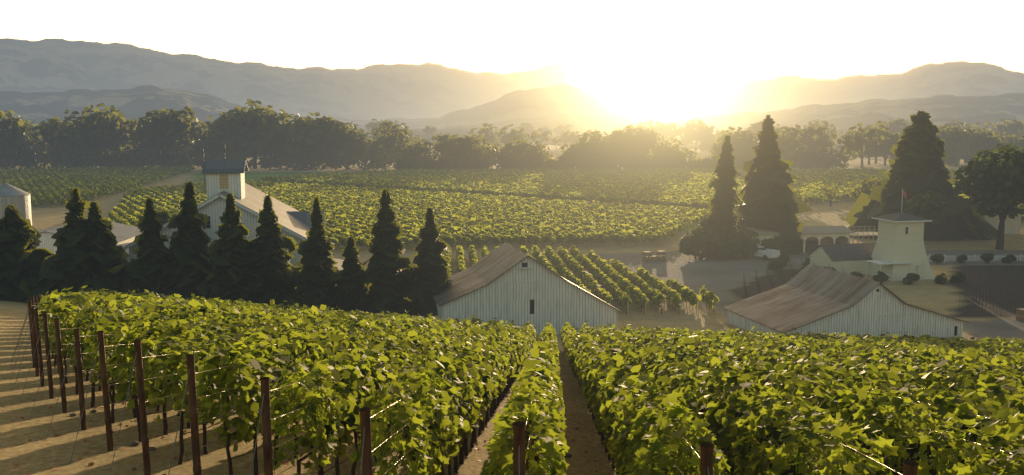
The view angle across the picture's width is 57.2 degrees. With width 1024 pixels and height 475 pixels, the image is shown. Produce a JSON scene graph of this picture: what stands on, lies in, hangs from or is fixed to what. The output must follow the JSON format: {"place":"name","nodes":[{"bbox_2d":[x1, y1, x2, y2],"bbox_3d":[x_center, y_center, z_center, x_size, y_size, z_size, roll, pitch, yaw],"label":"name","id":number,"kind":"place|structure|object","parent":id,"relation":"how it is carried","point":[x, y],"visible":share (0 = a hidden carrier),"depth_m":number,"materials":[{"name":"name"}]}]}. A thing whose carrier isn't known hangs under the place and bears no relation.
{"place":"outdoors","nodes":[
{"label":"outdoors","id":0,"kind":"place"},
{"bbox_2d":[116,242,130,253],"bbox_3d":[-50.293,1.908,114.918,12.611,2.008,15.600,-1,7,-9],"label":"house","id":1,"kind":"structure","parent":0,"point":[126,250],"depth_m":119.93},
{"bbox_2d":[334,258,343,269],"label":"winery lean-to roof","id":2,"kind":"structure","parent":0,"point":[339,264],"depth_m":115.32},
{"bbox_2d":[30,126,850,152],"bbox_3d":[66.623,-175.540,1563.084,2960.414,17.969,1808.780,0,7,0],"label":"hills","id":3,"kind":"structure","parent":0,"point":[461,131],"depth_m":1535.74,"materials":[{"name":"green plant"}]},
{"bbox_2d":[0,145,1023,474],"bbox_3d":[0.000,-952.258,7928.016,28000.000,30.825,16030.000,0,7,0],"label":"ground","id":4,"kind":"structure","parent":0,"point":[720,277],"depth_m":80.08,"materials":[{"name":"brown soil"}]},
{"bbox_2d":[0,182,31,224],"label":"water tank","id":5,"kind":"object","parent":4,"relation":"on","point":[20,199],"visible":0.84,"depth_m":198.47,"materials":[{"name":"metal"}]},
{"bbox_2d":[36,232,134,253],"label":"shed walls","id":6,"kind":"structure","parent":4,"relation":"on","point":[47,240],"depth_m":141.15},
{"bbox_2d":[39,222,142,242],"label":"shed roof","id":7,"kind":"structure","parent":6,"relation":"on","point":[122,232],"depth_m":154.23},
{"bbox_2d":[129,197,301,266],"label":"winery walls","id":8,"kind":"structure","parent":4,"relation":"on","point":[214,209],"depth_m":105.50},
{"bbox_2d":[124,183,309,246],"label":"barn roof","id":9,"kind":"structure","parent":8,"relation":"on","point":[253,199],"depth_m":113.88,"materials":[{"name":"beige metal"}]},
{"bbox_2d":[123,194,307,249],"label":"roof trim","id":10,"kind":"structure","parent":9,"relation":"attached to","point":[238,205],"depth_m":105.04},
{"bbox_2d":[207,173,244,198],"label":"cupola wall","id":11,"kind":"structure","parent":8,"relation":"on","point":[213,184],"depth_m":108.09,"materials":[{"name":"white wood"}]},
{"bbox_2d":[206,173,241,199],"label":"corner trim","id":12,"kind":"structure","parent":11,"relation":"attached to","point":[240,187],"depth_m":108.14,"materials":[{"name":"white wood"}]},
{"bbox_2d":[219,174,228,188],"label":"window frame","id":13,"kind":"object","parent":11,"relation":"attached to","point":[223,177],"visible":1,"depth_m":107.90,"materials":[{"name":"white wood"}]},
{"bbox_2d":[220,175,228,188],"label":"cupola window glass","id":14,"kind":"object","parent":11,"relation":"attached to","point":[223,183],"visible":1,"depth_m":107.98,"materials":[{"name":"glass"}]},
{"bbox_2d":[201,160,248,173],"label":"cupola roof","id":15,"kind":"structure","parent":11,"relation":"on","point":[222,166],"depth_m":108.45,"materials":[{"name":"grey metal"}]},
{"bbox_2d":[286,211,325,226],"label":"roof","id":16,"kind":"structure","parent":8,"relation":"on","point":[303,217],"depth_m":118.91,"materials":[{"name":"grey metal"}]},
{"bbox_2d":[0,181,452,317],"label":"conifer row","id":17,"kind":"object","parent":4,"relation":"on","point":[233,264],"depth_m":96.71,"materials":[{"name":"green plant"}]},
{"bbox_2d":[3,358,615,474],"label":"fallen leaves","id":18,"kind":"object","parent":4,"relation":"on","point":[92,463],"visible":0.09,"depth_m":19.41,"materials":[{"name":"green plant"}]},
{"bbox_2d":[69,409,578,469],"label":"stones","id":19,"kind":"object","parent":4,"relation":"on","point":[153,448],"visible":0.2,"depth_m":19.35,"materials":[{"name":"brown"}]},
{"bbox_2d":[51,345,689,474],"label":"trunks","id":20,"kind":"object","parent":4,"relation":"on","point":[462,452],"visible":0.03,"depth_m":18.25,"materials":[{"name":"brown wood"}]},
{"bbox_2d":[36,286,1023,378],"bbox_3d":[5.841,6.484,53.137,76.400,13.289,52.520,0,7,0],"label":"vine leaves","id":21,"kind":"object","parent":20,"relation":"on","point":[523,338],"visible":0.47,"depth_m":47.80,"materials":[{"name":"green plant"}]},
{"bbox_2d":[0,166,972,200],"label":"vineyard","id":22,"kind":"object","parent":4,"relation":"on","point":[94,180],"visible":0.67,"depth_m":347.80,"materials":[{"name":"green plant"}]},
{"bbox_2d":[325,231,652,247],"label":"dirt road","id":23,"kind":"structure","parent":4,"relation":"on","point":[510,238],"depth_m":172.04,"materials":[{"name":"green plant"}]},
{"bbox_2d":[0,99,1023,205],"bbox_3d":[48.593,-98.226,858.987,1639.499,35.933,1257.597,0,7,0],"label":"tree","id":24,"kind":"object","parent":4,"relation":"on","point":[235,134],"depth_m":461.27,"materials":[{"name":"green plant"}]},
{"bbox_2d":[27,291,1017,474],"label":"posts","id":25,"kind":"object","parent":4,"relation":"on","point":[910,467],"visible":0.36,"depth_m":14.18,"materials":[{"name":"brown wood"}]},
{"bbox_2d":[63,358,538,472],"bbox_3d":[4.962,5.600,39.184,48.985,12.033,60.522,0,7,0],"label":"hose","id":26,"kind":"object","parent":25,"relation":"on","point":[243,416],"visible":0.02,"depth_m":16.53,"materials":[{"name":"black"}]},
{"bbox_2d":[10,301,1023,474],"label":"wires","id":27,"kind":"object","parent":25,"relation":"attached to","point":[295,410],"visible":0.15,"depth_m":13.42,"materials":[{"name":"grey metal"}]},
{"bbox_2d":[436,257,616,334],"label":"barn walls","id":28,"kind":"structure","parent":4,"relation":"on","point":[559,302],"depth_m":93.58,"materials":[{"name":"white wood"}]},
{"bbox_2d":[509,282,534,299],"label":"barn door","id":29,"kind":"structure","parent":28,"relation":"attached to","point":[520,291],"depth_m":93.17,"materials":[{"name":"white wood"}]},
{"bbox_2d":[431,242,621,311],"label":"barn roof","id":30,"kind":"structure","parent":28,"relation":"on","point":[496,263],"depth_m":95.71,"materials":[{"name":"grey metal"}]},
{"bbox_2d":[530,300,533,313],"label":"window","id":31,"kind":"structure","parent":28,"relation":"attached to","point":[531,306],"depth_m":93.61,"materials":[{"name":"black glass"}]},
{"bbox_2d":[30,186,1023,242],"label":"vineyard","id":32,"kind":"object","parent":4,"relation":"on","point":[354,211],"visible":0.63,"depth_m":229.91,"materials":[{"name":"green plant"}]},
{"bbox_2d":[38,296,1023,474],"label":"vine leaves","id":33,"kind":"object","parent":4,"relation":"on","point":[472,372],"visible":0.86,"depth_m":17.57,"materials":[{"name":"green plant"}]},
{"bbox_2d":[137,143,1023,284],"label":"trees","id":34,"kind":"object","parent":4,"relation":"on","point":[995,189],"depth_m":160.19,"materials":[{"name":"green plant"}]},
{"bbox_2d":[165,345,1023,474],"bbox_3d":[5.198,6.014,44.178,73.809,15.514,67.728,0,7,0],"label":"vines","id":35,"kind":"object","parent":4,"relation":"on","point":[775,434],"visible":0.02,"depth_m":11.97,"materials":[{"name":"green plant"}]},
{"bbox_2d":[591,279,713,313],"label":"trunks","id":36,"kind":"object","parent":4,"relation":"on","point":[658,308],"visible":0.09,"depth_m":112.99,"materials":[{"name":"brown wood"}]},
{"bbox_2d":[414,244,719,309],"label":"vineyard","id":37,"kind":"object","parent":36,"relation":"attached to","point":[603,273],"visible":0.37,"depth_m":125.62,"materials":[{"name":"green plant"}]},
{"bbox_2d":[642,250,665,260],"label":"bins","id":38,"kind":"object","parent":4,"relation":"on","point":[658,256],"visible":1,"depth_m":155.32,"materials":[{"name":"white plastic"}]},
{"bbox_2d":[610,299,722,317],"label":"block stakes","id":39,"kind":"object","parent":4,"relation":"on","point":[669,311],"visible":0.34,"depth_m":109.35,"materials":[{"name":"brown wood"}]},
{"bbox_2d":[750,246,779,257],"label":"truck body","id":40,"kind":"object","parent":4,"relation":"on","point":[771,253],"visible":0.71,"depth_m":155.82,"materials":[{"name":"white metal"}]},
{"bbox_2d":[751,233,850,252],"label":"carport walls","id":41,"kind":"structure","parent":4,"relation":"on","point":[836,238],"depth_m":165.03,"materials":[{"name":"beige paint"}]},
{"bbox_2d":[745,226,854,234],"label":"carport roof","id":42,"kind":"structure","parent":41,"relation":"on","point":[822,229],"depth_m":165.21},
{"bbox_2d":[800,240,821,251],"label":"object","id":43,"kind":"object","parent":4,"relation":"on","point":[811,245],"visible":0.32,"depth_m":166.74,"materials":[{"name":"grey"}]},
{"bbox_2d":[810,246,869,273],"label":"cottage walls","id":44,"kind":"structure","parent":4,"relation":"on","point":[819,256],"depth_m":141.00,"materials":[{"name":"beige paint"}]},
{"bbox_2d":[808,243,875,260],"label":"roof","id":45,"kind":"structure","parent":44,"relation":"on","point":[852,251],"depth_m":141.99,"materials":[{"name":"grey metal"}]},
{"bbox_2d":[727,285,962,337],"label":"barn walls","id":46,"kind":"structure","parent":4,"relation":"on","point":[861,317],"depth_m":94.93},
{"bbox_2d":[722,264,968,332],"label":"barn roof","id":47,"kind":"structure","parent":46,"relation":"on","point":[808,294],"depth_m":98.65,"materials":[{"name":"metal"}]},
{"bbox_2d":[879,315,896,336],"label":"barn door","id":48,"kind":"structure","parent":46,"relation":"attached to","point":[887,323],"depth_m":95.14,"materials":[{"name":"white wood"}]},
{"bbox_2d":[705,110,997,257],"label":"conifer trees","id":49,"kind":"object","parent":4,"relation":"on","point":[917,164],"depth_m":179.41,"materials":[{"name":"green plant"}]},
{"bbox_2d":[744,255,1023,317],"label":"planting stakes","id":50,"kind":"object","parent":4,"relation":"on","point":[758,285],"visible":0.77,"depth_m":129.08,"materials":[{"name":"grey"}]},
{"bbox_2d":[866,260,912,277],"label":"shade canopy","id":51,"kind":"object","parent":4,"relation":"on","point":[881,262],"visible":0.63,"depth_m":136.25,"materials":[{"name":"white fabric"}]},
{"bbox_2d":[867,220,934,280],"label":"tower","id":52,"kind":"structure","parent":4,"relation":"on","point":[895,243],"depth_m":136.90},
{"bbox_2d":[849,226,877,242],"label":"deck","id":53,"kind":"structure","parent":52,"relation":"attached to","point":[864,233],"depth_m":167.80,"materials":[{"name":"beige wood"}]},
{"bbox_2d":[873,212,928,220],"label":"tower roof","id":54,"kind":"structure","parent":52,"relation":"on","point":[901,216],"depth_m":137.10,"materials":[{"name":"grey"}]},
{"bbox_2d":[871,217,931,221],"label":"roof eave","id":55,"kind":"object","parent":54,"relation":"attached to","point":[903,221],"depth_m":136.19,"materials":[{"name":"white wood"}]},
{"bbox_2d":[917,265,924,279],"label":"door","id":56,"kind":"structure","parent":52,"relation":"attached to","point":[921,270],"depth_m":136.34,"materials":[{"name":"beige wood"}]},
{"bbox_2d":[928,254,1023,261],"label":"picket fence","id":57,"kind":"object","parent":4,"relation":"on","point":[975,258],"visible":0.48,"depth_m":154.22,"materials":[{"name":"white wood"}]},
{"bbox_2d":[983,213,1020,233],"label":"house walls","id":58,"kind":"structure","parent":4,"relation":"on","point":[1012,226],"depth_m":192.70,"materials":[{"name":"white paint"}]},
{"bbox_2d":[1016,308,1023,321],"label":"bins","id":59,"kind":"object","parent":4,"relation":"on","point":[1019,314],"visible":1,"depth_m":106.97,"materials":[{"name":"grey plastic"}]},
{"bbox_2d":[0,38,1023,120],"bbox_3d":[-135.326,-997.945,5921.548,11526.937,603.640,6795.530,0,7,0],"label":"mountain","id":60,"kind":"structure","parent":0,"point":[380,92],"depth_m":5815.59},
{"bbox_2d":[0,83,1023,133],"bbox_3d":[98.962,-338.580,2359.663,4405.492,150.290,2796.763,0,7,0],"label":"hills","id":61,"kind":"structure","parent":0,"point":[550,107],"depth_m":2239.03,"materials":[{"name":"green plant"}]},
{"bbox_2d":[0,0,1023,99],"label":"sky","id":62,"kind":"structure","parent":0,"point":[678,49],"materials":[{"name":"white"}]},
{"bbox_2d":[744,247,775,259],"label":"truck glass","id":63,"kind":"object","parent":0,"point":[764,256],"visible":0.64,"depth_m":157.08,"materials":[{"name":"grey glass"}]}
]}

